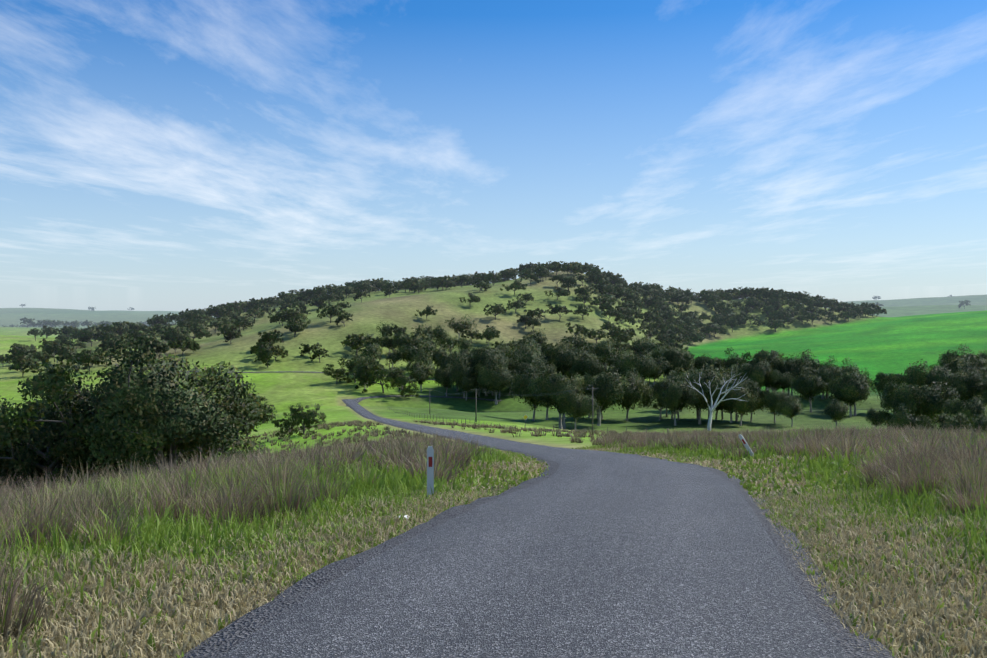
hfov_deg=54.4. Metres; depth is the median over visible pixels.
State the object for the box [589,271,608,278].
hill tree
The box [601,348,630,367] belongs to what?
tree
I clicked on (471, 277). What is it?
hill tree
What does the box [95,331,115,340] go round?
hill tree
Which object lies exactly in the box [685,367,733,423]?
riverside tree
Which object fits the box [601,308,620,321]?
hill tree
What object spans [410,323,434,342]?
tree
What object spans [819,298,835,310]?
hill tree
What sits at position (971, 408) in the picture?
tree
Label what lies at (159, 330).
hill tree
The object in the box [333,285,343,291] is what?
hill tree
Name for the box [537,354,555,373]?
riverside tree
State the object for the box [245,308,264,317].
hill tree
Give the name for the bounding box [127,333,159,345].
hill tree
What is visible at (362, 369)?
tree
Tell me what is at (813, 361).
riverside tree
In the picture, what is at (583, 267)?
hill tree
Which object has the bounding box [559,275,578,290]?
hill tree
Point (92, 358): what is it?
hill tree
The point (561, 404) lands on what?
riverside tree
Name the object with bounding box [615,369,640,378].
riverside tree
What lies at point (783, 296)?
hill tree
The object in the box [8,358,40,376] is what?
hill tree
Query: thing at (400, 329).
hill tree
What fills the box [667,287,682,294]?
hill tree
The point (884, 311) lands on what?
hill tree
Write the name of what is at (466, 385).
riverside tree
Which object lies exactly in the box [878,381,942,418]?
riverside tree
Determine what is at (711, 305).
hill tree
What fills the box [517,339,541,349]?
tree
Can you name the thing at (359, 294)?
hill tree
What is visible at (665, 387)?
riverside tree
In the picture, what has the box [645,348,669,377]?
riverside tree
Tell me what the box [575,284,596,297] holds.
hill tree
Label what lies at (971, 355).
riverside tree
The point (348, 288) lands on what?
hill tree
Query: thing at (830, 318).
hill tree
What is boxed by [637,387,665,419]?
riverside tree
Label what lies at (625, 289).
hill tree
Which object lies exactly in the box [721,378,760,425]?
riverside tree
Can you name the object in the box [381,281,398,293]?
hill tree
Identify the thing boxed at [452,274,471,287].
hill tree
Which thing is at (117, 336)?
hill tree
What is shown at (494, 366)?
riverside tree
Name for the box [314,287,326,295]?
hill tree
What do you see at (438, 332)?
tree
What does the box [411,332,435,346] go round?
hill tree
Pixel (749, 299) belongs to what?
hill tree
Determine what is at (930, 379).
riverside tree
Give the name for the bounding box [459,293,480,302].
hill tree
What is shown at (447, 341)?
tree
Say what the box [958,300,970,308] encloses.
distant tree
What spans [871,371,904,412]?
riverside tree
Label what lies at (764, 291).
hill tree
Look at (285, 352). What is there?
hill tree
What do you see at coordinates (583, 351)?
tree
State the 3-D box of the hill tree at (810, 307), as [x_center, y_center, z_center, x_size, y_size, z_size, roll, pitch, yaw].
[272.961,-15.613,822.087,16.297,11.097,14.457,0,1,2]
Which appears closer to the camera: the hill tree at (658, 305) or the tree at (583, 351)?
the tree at (583, 351)
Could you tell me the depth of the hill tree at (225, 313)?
698.66 m
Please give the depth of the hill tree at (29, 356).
496.16 m
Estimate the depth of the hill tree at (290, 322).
546.13 m
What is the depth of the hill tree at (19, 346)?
565.54 m
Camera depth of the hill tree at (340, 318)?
563.76 m
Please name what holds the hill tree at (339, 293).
on the ground at (898, 336)
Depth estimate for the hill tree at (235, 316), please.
670.31 m
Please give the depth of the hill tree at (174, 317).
769.37 m
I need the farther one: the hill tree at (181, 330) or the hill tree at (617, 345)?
the hill tree at (181, 330)
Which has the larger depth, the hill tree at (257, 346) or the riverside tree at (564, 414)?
the hill tree at (257, 346)
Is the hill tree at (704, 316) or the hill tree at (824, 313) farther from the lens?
the hill tree at (824, 313)
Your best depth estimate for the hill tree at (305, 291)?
809.87 m
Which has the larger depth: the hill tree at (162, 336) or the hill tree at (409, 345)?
the hill tree at (162, 336)
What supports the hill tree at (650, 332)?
on the ground at (898, 336)
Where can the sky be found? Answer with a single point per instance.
(156, 155)
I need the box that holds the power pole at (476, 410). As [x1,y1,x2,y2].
[474,391,477,421]
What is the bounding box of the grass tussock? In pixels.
[0,427,986,645]
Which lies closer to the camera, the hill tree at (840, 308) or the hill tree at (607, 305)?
the hill tree at (607, 305)
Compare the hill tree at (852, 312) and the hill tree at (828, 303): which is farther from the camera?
the hill tree at (828, 303)
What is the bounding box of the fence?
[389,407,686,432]
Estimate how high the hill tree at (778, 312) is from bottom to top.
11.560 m
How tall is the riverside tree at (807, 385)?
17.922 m
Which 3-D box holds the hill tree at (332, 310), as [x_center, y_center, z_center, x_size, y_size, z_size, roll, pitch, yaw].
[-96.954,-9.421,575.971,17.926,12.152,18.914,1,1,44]
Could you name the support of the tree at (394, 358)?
on the ground at (898, 336)
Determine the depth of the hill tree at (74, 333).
694.21 m
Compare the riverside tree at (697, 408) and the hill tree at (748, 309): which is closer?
the riverside tree at (697, 408)
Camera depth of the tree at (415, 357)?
458.93 m
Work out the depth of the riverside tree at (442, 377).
404.20 m
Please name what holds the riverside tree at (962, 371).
on the ground at (898, 336)
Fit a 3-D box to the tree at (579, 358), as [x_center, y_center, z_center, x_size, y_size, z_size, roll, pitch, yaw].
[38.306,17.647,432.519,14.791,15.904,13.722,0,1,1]
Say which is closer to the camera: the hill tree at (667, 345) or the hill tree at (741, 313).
the hill tree at (667, 345)
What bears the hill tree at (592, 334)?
on the ground at (898, 336)
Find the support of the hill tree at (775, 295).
on the ground at (898, 336)
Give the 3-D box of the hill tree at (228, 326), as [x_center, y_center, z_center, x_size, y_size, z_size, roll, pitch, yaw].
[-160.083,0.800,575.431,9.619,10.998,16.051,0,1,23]
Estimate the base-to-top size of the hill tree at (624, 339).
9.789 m
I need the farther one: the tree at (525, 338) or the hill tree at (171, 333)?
the hill tree at (171, 333)
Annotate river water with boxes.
[477,409,986,412]
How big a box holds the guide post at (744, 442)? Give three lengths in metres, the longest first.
1.150 x 0.100 x 0.041 m
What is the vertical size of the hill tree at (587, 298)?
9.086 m
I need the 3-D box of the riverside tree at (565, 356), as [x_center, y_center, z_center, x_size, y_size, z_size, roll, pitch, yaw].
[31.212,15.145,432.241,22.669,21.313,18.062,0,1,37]
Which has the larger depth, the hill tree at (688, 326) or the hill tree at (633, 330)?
the hill tree at (688, 326)
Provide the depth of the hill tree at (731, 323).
770.14 m
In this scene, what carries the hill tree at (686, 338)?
on the ground at (898, 336)
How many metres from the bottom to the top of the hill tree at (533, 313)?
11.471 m
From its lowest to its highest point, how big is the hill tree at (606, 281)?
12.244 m
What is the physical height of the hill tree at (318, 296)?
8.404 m
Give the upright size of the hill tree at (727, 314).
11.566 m
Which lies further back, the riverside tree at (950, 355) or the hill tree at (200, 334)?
the hill tree at (200, 334)
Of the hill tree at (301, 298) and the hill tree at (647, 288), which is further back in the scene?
the hill tree at (647, 288)
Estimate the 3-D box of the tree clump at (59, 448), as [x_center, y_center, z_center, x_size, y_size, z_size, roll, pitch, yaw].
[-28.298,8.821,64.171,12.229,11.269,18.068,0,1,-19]
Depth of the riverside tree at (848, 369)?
404.76 m
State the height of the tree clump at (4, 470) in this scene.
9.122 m
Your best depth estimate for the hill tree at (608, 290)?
721.71 m
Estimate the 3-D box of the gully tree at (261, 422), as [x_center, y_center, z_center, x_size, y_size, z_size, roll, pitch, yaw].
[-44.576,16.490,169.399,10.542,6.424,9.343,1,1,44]
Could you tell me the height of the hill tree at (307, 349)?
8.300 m
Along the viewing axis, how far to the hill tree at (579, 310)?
629.29 m
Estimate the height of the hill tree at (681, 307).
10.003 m
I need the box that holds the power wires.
[393,363,597,395]
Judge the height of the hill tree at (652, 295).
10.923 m
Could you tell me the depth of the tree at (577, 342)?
522.21 m
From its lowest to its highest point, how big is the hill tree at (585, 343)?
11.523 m
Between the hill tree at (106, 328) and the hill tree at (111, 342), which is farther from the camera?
the hill tree at (106, 328)
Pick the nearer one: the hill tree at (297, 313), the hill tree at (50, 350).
the hill tree at (50, 350)
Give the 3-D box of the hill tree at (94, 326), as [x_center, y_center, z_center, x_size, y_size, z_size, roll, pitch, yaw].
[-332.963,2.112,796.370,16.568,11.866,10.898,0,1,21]
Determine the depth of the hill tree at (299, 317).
555.26 m
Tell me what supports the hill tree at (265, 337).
on the ground at (898, 336)
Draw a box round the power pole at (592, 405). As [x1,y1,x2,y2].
[587,386,597,429]
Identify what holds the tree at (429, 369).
on the ground at (898, 336)
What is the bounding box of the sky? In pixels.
[0,0,986,310]
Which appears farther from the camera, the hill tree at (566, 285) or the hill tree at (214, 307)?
the hill tree at (214, 307)
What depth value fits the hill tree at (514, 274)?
794.98 m
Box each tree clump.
[0,336,269,474]
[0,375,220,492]
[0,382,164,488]
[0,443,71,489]
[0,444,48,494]
[33,368,261,473]
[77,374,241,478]
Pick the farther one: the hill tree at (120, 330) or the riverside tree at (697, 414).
the hill tree at (120, 330)
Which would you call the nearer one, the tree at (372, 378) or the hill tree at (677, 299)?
the tree at (372, 378)
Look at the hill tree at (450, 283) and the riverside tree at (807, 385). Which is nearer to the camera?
the riverside tree at (807, 385)
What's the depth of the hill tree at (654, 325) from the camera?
688.75 m
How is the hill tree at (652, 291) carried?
on the ground at (898, 336)
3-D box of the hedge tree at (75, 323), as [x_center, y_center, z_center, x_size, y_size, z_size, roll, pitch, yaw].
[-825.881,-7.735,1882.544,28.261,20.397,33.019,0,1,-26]
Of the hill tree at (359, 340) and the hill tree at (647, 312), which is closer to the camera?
the hill tree at (359, 340)
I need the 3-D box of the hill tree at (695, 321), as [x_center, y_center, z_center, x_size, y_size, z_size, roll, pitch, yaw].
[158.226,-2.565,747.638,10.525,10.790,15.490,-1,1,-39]
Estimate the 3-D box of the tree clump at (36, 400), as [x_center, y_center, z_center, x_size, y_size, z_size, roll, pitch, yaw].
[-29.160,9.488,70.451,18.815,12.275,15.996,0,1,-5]
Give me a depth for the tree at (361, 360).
428.41 m
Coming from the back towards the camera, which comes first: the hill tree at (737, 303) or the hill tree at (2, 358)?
the hill tree at (737, 303)
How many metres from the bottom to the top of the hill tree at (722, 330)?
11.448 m
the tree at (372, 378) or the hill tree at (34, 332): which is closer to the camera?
the tree at (372, 378)
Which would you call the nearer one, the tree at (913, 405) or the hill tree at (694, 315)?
the tree at (913, 405)
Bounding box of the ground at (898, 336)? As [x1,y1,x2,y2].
[0,270,986,657]
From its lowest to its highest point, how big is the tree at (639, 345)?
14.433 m
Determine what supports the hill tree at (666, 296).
on the ground at (898, 336)
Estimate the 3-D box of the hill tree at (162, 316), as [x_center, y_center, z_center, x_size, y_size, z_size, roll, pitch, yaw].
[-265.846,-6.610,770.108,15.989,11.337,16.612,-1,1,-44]
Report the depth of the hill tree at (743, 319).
787.49 m
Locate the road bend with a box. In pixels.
[346,395,500,405]
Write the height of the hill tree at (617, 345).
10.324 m
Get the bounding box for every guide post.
[427,446,433,496]
[739,434,753,455]
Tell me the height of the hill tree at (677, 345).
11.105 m
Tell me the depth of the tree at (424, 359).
458.22 m
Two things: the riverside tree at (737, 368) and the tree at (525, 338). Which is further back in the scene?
the tree at (525, 338)
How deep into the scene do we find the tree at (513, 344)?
508.68 m
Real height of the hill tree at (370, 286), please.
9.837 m
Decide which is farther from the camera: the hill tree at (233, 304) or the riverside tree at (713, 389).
the hill tree at (233, 304)
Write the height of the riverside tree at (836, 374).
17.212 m
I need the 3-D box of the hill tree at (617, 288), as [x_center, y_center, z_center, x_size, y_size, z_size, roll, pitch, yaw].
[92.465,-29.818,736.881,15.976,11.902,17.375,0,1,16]
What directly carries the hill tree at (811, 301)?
on the ground at (898, 336)
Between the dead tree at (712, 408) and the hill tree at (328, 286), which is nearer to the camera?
the dead tree at (712, 408)
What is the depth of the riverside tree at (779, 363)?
413.46 m
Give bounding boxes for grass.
[0,456,986,657]
[0,483,986,657]
[1,422,986,503]
[2,427,986,504]
[108,440,922,497]
[112,420,777,471]
[353,446,872,498]
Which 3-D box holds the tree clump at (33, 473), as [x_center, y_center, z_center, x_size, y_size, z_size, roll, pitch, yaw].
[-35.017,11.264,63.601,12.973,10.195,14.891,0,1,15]
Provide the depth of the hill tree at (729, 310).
794.56 m
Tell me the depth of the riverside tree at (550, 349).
436.28 m
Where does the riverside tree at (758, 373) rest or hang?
on the ground at (898, 336)
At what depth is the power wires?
216.06 m
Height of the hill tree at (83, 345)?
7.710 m
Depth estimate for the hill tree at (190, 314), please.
689.55 m
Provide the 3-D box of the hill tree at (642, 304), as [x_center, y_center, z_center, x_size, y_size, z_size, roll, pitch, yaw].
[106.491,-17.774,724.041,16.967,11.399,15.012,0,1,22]
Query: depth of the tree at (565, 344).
495.81 m
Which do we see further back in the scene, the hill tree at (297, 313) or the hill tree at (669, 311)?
the hill tree at (669, 311)
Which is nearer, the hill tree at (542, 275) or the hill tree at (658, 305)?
the hill tree at (542, 275)
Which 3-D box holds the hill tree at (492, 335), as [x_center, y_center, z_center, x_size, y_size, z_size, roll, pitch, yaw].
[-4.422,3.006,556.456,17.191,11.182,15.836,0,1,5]
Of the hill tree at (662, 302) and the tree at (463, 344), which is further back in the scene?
the hill tree at (662, 302)
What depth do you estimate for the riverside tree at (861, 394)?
341.93 m
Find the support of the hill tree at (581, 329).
on the ground at (898, 336)
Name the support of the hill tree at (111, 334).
on the ground at (898, 336)
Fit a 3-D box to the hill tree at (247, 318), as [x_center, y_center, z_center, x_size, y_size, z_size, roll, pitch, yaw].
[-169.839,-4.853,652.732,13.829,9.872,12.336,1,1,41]
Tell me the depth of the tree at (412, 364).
445.15 m
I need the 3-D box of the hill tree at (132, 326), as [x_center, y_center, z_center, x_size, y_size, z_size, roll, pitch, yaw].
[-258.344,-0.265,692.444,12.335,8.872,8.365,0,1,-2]
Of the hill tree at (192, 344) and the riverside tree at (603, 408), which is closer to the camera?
the riverside tree at (603, 408)
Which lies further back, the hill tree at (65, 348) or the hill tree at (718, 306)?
the hill tree at (718, 306)
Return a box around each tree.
[0,354,11,363]
[5,352,34,370]
[7,347,36,363]
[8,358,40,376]
[10,343,28,350]
[20,317,35,327]
[22,350,47,363]
[27,328,39,340]
[32,350,54,363]
[35,320,50,325]
[38,338,60,348]
[40,325,58,338]
[41,342,61,361]
[51,320,66,326]
[53,326,73,333]
[54,343,74,361]
[55,334,69,338]
[57,351,77,361]
[58,336,70,344]
[59,327,72,339]
[65,320,79,326]
[68,339,85,350]
[69,329,80,340]
[70,349,96,363]
[73,329,94,342]
[74,351,107,373]
[77,329,103,346]
[79,349,97,363]
[81,320,92,326]
[85,325,101,329]
[90,347,121,364]
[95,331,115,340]
[96,324,117,333]
[97,343,113,356]
[98,338,120,349]
[100,331,128,339]
[101,320,112,325]
[101,333,126,345]
[109,325,129,334]
[112,321,129,331]
[124,330,146,337]
[126,323,141,329]
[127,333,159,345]
[132,324,154,333]
[136,338,166,352]
[141,332,160,339]
[144,337,165,352]
[148,340,169,359]
[150,315,169,324]
[150,328,166,339]
[152,314,172,322]
[152,323,164,329]
[160,330,181,341]
[163,327,189,339]
[166,312,183,324]
[166,326,189,333]
[167,339,185,352]
[168,330,182,340]
[170,335,201,354]
[174,334,190,344]
[176,320,193,328]
[178,310,192,318]
[183,324,211,338]
[184,313,207,325]
[186,317,207,329]
[189,323,208,331]
[192,308,206,314]
[193,313,214,324]
[207,307,225,320]
[207,321,223,332]
[209,305,223,312]
[217,312,242,323]
[217,322,239,338]
[217,329,242,343]
[220,310,237,318]
[222,305,244,315]
[224,302,242,310]
[227,301,246,309]
[230,319,251,330]
[232,317,254,329]
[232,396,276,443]
[238,410,275,438]
[239,315,254,322]
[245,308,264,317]
[248,297,262,309]
[250,339,278,353]
[252,345,284,366]
[253,304,272,313]
[256,329,283,346]
[259,296,276,306]
[267,308,294,323]
[267,346,288,360]
[269,311,291,325]
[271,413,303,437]
[274,291,291,300]
[277,301,293,311]
[283,297,294,303]
[283,308,302,321]
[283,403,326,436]
[284,319,307,334]
[286,299,305,309]
[288,289,304,295]
[289,323,303,337]
[290,314,310,331]
[293,306,310,314]
[295,293,313,304]
[299,289,315,299]
[299,342,321,356]
[305,290,320,296]
[308,297,329,309]
[309,348,328,361]
[310,294,322,300]
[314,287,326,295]
[316,303,346,322]
[320,292,340,302]
[322,284,335,294]
[322,363,352,383]
[328,289,345,300]
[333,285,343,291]
[335,312,352,326]
[337,301,350,308]
[337,351,368,382]
[340,333,375,354]
[341,286,354,297]
[345,289,353,294]
[350,351,379,369]
[350,359,404,392]
[350,364,376,388]
[351,280,367,286]
[351,281,371,290]
[352,363,375,387]
[353,289,369,301]
[355,283,372,291]
[359,343,379,354]
[361,340,382,359]
[364,352,376,361]
[367,337,382,347]
[370,280,382,291]
[374,362,390,383]
[375,282,391,292]
[376,320,397,338]
[376,331,401,352]
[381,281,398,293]
[382,287,397,296]
[383,369,419,396]
[384,335,401,350]
[385,349,400,366]
[389,325,406,335]
[390,331,413,348]
[392,343,423,367]
[393,282,403,292]
[397,340,422,349]
[400,339,433,358]
[402,279,419,291]
[403,280,424,292]
[405,359,424,374]
[408,366,428,391]
[409,332,428,347]
[409,359,435,388]
[410,284,425,292]
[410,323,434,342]
[410,353,432,367]
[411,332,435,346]
[415,281,430,288]
[415,305,437,317]
[415,349,432,363]
[416,339,438,352]
[420,276,433,283]
[420,354,431,367]
[425,342,453,364]
[429,323,446,339]
[432,278,452,289]
[432,360,453,395]
[433,335,454,348]
[434,349,457,365]
[436,347,471,391]
[438,279,456,288]
[438,333,459,350]
[440,275,459,288]
[444,314,476,336]
[447,369,478,399]
[448,354,482,398]
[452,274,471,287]
[454,337,473,350]
[459,274,476,284]
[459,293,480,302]
[461,329,480,342]
[465,351,509,395]
[468,341,511,355]
[468,373,482,396]
[469,348,505,359]
[471,280,487,290]
[471,325,500,340]
[473,271,490,280]
[473,279,491,290]
[473,359,517,404]
[477,359,508,394]
[482,328,497,344]
[483,272,500,284]
[483,303,508,319]
[485,346,494,393]
[487,273,502,283]
[491,341,512,349]
[494,337,518,347]
[496,268,513,278]
[497,367,513,398]
[500,279,526,294]
[503,269,517,277]
[504,344,545,368]
[504,361,549,420]
[506,299,526,312]
[506,352,534,375]
[507,358,520,394]
[511,360,571,419]
[516,263,536,271]
[516,293,535,302]
[516,314,533,328]
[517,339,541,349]
[519,262,537,269]
[519,335,535,346]
[520,342,542,353]
[521,268,534,273]
[521,271,539,284]
[524,308,546,322]
[524,317,542,329]
[524,328,547,345]
[527,372,583,428]
[529,371,586,428]
[531,266,548,277]
[534,363,556,375]
[535,262,548,268]
[535,269,547,281]
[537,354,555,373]
[539,345,574,360]
[541,263,559,271]
[544,286,570,299]
[544,340,586,374]
[546,304,572,320]
[547,350,574,375]
[548,273,566,286]
[549,261,567,274]
[550,339,574,348]
[559,262,582,275]
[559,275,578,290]
[560,332,586,351]
[560,363,580,378]
[561,282,575,288]
[564,391,598,428]
[565,322,588,334]
[569,351,592,367]
[570,262,588,273]
[570,352,608,376]
[573,305,592,317]
[574,287,588,295]
[574,347,595,358]
[575,274,588,285]
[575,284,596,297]
[575,294,592,305]
[577,375,619,409]
[579,342,599,350]
[579,343,598,358]
[579,371,628,425]
[584,328,607,342]
[585,267,604,275]
[585,274,603,283]
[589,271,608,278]
[590,276,605,284]
[590,294,615,310]
[592,342,615,366]
[595,283,606,294]
[596,276,609,284]
[597,360,620,374]
[597,401,614,419]
[598,337,616,347]
[599,301,614,316]
[600,294,615,301]
[600,321,619,330]
[601,285,616,294]
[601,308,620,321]
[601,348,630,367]
[606,273,620,282]
[607,282,623,294]
[607,326,633,339]
[607,332,631,341]
[607,360,622,375]
[609,330,628,342]
[609,347,633,361]
[609,366,652,420]
[610,340,634,352]
[611,286,630,298]
[614,290,632,302]
[614,307,633,315]
[614,314,627,323]
[615,300,637,309]
[615,350,654,377]
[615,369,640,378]
[621,293,642,300]
[621,341,634,350]
[622,315,635,324]
[624,298,640,308]
[625,298,644,308]
[625,328,636,336]
[626,307,642,318]
[627,286,644,293]
[629,350,664,380]
[631,338,647,353]
[634,335,656,350]
[635,346,647,354]
[636,321,652,330]
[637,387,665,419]
[639,297,653,304]
[639,328,658,337]
[641,284,651,290]
[641,311,654,324]
[642,289,658,296]
[643,312,661,325]
[643,342,662,354]
[644,292,658,298]
[644,311,663,322]
[644,355,671,385]
[645,283,660,290]
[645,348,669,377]
[646,298,667,307]
[649,303,669,311]
[649,345,663,375]
[650,322,665,329]
[650,346,685,367]
[651,370,686,419]
[652,378,705,424]
[653,341,673,349]
[654,350,695,374]
[655,333,669,341]
[655,378,679,416]
[656,327,674,342]
[657,370,687,419]
[658,294,670,300]
[659,313,675,320]
[659,322,679,333]
[660,289,671,294]
[661,336,678,342]
[661,337,688,349]
[663,292,676,302]
[663,309,678,316]
[666,333,685,347]
[666,370,690,410]
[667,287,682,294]
[670,293,686,303]
[670,319,684,326]
[671,366,690,377]
[672,303,688,314]
[673,294,691,303]
[673,297,682,303]
[673,334,691,344]
[676,316,693,324]
[678,323,695,332]
[678,369,723,423]
[681,370,700,419]
[682,312,698,320]
[683,331,704,344]
[684,327,701,333]
[685,363,733,418]
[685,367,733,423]
[686,367,747,430]
[687,294,699,301]
[688,320,702,325]
[691,354,727,371]
[698,293,712,304]
[698,311,710,319]
[700,289,718,294]
[700,323,716,332]
[701,324,719,337]
[704,294,721,302]
[707,300,722,310]
[710,316,721,322]
[710,323,725,336]
[711,313,730,325]
[714,301,732,309]
[715,306,730,313]
[715,366,760,420]
[716,347,749,373]
[716,385,737,422]
[717,363,751,383]
[718,308,736,315]
[718,312,735,324]
[719,291,737,303]
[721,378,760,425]
[725,318,738,331]
[728,288,739,298]
[728,300,743,310]
[736,287,755,297]
[736,316,745,324]
[737,318,744,324]
[737,358,772,389]
[738,311,748,316]
[738,349,786,389]
[739,306,752,313]
[743,297,759,303]
[744,301,755,307]
[745,314,759,324]
[745,378,766,421]
[753,288,771,297]
[753,320,765,327]
[754,302,764,307]
[758,305,775,314]
[758,388,798,422]
[763,289,779,299]
[763,368,793,390]
[765,301,780,309]
[765,314,777,320]
[766,319,784,331]
[766,355,812,395]
[769,293,786,299]
[769,309,789,318]
[770,293,782,298]
[775,398,802,426]
[776,312,790,319]
[779,357,809,396]
[781,317,795,323]
[782,298,795,307]
[786,310,798,316]
[787,349,820,373]
[790,366,831,411]
[791,291,808,300]
[791,306,805,312]
[795,296,810,305]
[796,314,807,323]
[799,310,817,321]
[801,298,818,305]
[805,304,822,313]
[807,312,822,321]
[811,366,838,398]
[812,301,824,308]
[814,361,844,397]
[816,355,850,369]
[817,309,833,319]
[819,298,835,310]
[822,398,848,428]
[826,315,837,323]
[826,373,871,415]
[827,368,875,410]
[828,306,837,312]
[828,374,869,416]
[832,304,848,316]
[836,311,852,321]
[838,357,871,386]
[844,309,857,320]
[853,307,869,316]
[860,302,875,306]
[863,307,873,316]
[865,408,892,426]
[867,308,879,316]
[869,305,886,314]
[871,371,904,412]
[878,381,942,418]
[881,379,960,421]
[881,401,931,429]
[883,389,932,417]
[891,359,966,390]
[915,387,947,423]
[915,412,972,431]
[925,370,968,396]
[929,352,986,372]
[937,343,986,362]
[938,350,968,363]
[939,394,986,427]
[941,372,972,406]
[948,362,985,406]
[948,371,985,402]
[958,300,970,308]
[959,363,986,378]
[962,385,986,406]
[963,350,984,363]
[965,349,986,360]
[965,409,986,433]
[973,381,986,404]
[977,369,986,404]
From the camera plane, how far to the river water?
392.10 m
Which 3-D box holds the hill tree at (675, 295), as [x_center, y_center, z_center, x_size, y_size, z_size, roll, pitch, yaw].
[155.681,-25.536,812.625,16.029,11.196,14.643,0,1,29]
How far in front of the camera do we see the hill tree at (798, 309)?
815.13 m
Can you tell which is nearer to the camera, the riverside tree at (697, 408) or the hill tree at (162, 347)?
the riverside tree at (697, 408)
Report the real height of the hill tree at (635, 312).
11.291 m
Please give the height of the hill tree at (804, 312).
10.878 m
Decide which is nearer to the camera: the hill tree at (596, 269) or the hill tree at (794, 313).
the hill tree at (596, 269)
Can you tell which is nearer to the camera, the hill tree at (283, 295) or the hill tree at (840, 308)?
the hill tree at (283, 295)
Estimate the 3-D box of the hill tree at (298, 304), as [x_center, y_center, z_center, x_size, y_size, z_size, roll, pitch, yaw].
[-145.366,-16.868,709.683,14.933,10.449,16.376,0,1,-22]
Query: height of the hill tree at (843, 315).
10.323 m
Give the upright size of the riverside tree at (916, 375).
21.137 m
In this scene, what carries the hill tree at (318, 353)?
on the ground at (898, 336)
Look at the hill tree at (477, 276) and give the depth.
799.15 m
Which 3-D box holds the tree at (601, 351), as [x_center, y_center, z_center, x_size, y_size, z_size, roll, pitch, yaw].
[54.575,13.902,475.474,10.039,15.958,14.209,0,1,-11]
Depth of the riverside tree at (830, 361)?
416.91 m
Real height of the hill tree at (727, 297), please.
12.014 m
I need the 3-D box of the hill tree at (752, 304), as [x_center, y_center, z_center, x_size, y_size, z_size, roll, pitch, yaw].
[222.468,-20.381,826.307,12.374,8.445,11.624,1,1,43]
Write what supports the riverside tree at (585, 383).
on the ground at (898, 336)
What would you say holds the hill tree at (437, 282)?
on the ground at (898, 336)
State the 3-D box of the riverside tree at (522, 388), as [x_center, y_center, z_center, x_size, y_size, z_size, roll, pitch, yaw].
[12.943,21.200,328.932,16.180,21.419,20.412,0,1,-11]
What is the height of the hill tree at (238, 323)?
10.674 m
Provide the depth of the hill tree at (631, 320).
660.00 m
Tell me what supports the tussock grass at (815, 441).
on the ground at (898, 336)
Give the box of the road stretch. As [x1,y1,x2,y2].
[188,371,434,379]
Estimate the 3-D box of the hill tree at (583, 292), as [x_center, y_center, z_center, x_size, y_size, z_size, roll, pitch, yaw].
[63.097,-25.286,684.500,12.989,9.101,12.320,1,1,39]
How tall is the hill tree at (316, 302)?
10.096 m
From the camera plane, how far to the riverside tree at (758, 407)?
324.18 m
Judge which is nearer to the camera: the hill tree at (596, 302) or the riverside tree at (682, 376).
the riverside tree at (682, 376)
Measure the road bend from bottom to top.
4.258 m
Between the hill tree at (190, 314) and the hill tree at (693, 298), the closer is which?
the hill tree at (190, 314)
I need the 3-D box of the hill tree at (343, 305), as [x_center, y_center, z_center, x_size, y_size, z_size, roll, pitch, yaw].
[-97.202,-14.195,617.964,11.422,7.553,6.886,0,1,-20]
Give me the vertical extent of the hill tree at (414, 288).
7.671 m
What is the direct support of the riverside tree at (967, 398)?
on the ground at (898, 336)
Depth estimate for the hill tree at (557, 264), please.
767.52 m
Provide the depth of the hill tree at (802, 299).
841.94 m
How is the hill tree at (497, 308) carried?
on the ground at (898, 336)
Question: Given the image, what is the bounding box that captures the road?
[182,399,897,657]
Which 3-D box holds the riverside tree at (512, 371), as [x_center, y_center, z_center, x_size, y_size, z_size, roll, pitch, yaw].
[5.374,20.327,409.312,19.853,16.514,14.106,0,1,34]
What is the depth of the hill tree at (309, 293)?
783.63 m
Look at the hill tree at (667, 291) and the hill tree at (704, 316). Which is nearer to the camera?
the hill tree at (704, 316)
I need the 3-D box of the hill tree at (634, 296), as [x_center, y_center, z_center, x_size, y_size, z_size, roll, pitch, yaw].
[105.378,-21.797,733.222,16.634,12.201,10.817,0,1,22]
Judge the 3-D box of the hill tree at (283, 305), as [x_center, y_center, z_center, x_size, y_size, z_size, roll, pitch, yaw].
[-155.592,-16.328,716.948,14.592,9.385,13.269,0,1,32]
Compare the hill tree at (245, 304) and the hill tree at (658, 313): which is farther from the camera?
the hill tree at (245, 304)
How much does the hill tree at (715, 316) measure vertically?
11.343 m
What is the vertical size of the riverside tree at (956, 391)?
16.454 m
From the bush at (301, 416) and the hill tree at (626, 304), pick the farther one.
the hill tree at (626, 304)
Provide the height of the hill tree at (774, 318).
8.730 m
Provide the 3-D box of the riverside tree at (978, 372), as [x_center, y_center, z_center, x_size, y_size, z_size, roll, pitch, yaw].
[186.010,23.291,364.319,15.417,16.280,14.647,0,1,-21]
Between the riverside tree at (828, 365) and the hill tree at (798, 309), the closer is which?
the riverside tree at (828, 365)
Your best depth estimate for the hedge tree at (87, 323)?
1879.12 m
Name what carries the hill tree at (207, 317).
on the ground at (898, 336)
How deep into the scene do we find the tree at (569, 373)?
423.92 m
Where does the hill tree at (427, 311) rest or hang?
on the ground at (898, 336)
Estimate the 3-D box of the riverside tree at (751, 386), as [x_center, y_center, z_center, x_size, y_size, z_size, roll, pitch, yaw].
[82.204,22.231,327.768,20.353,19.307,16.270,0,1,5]
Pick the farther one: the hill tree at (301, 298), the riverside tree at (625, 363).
the hill tree at (301, 298)

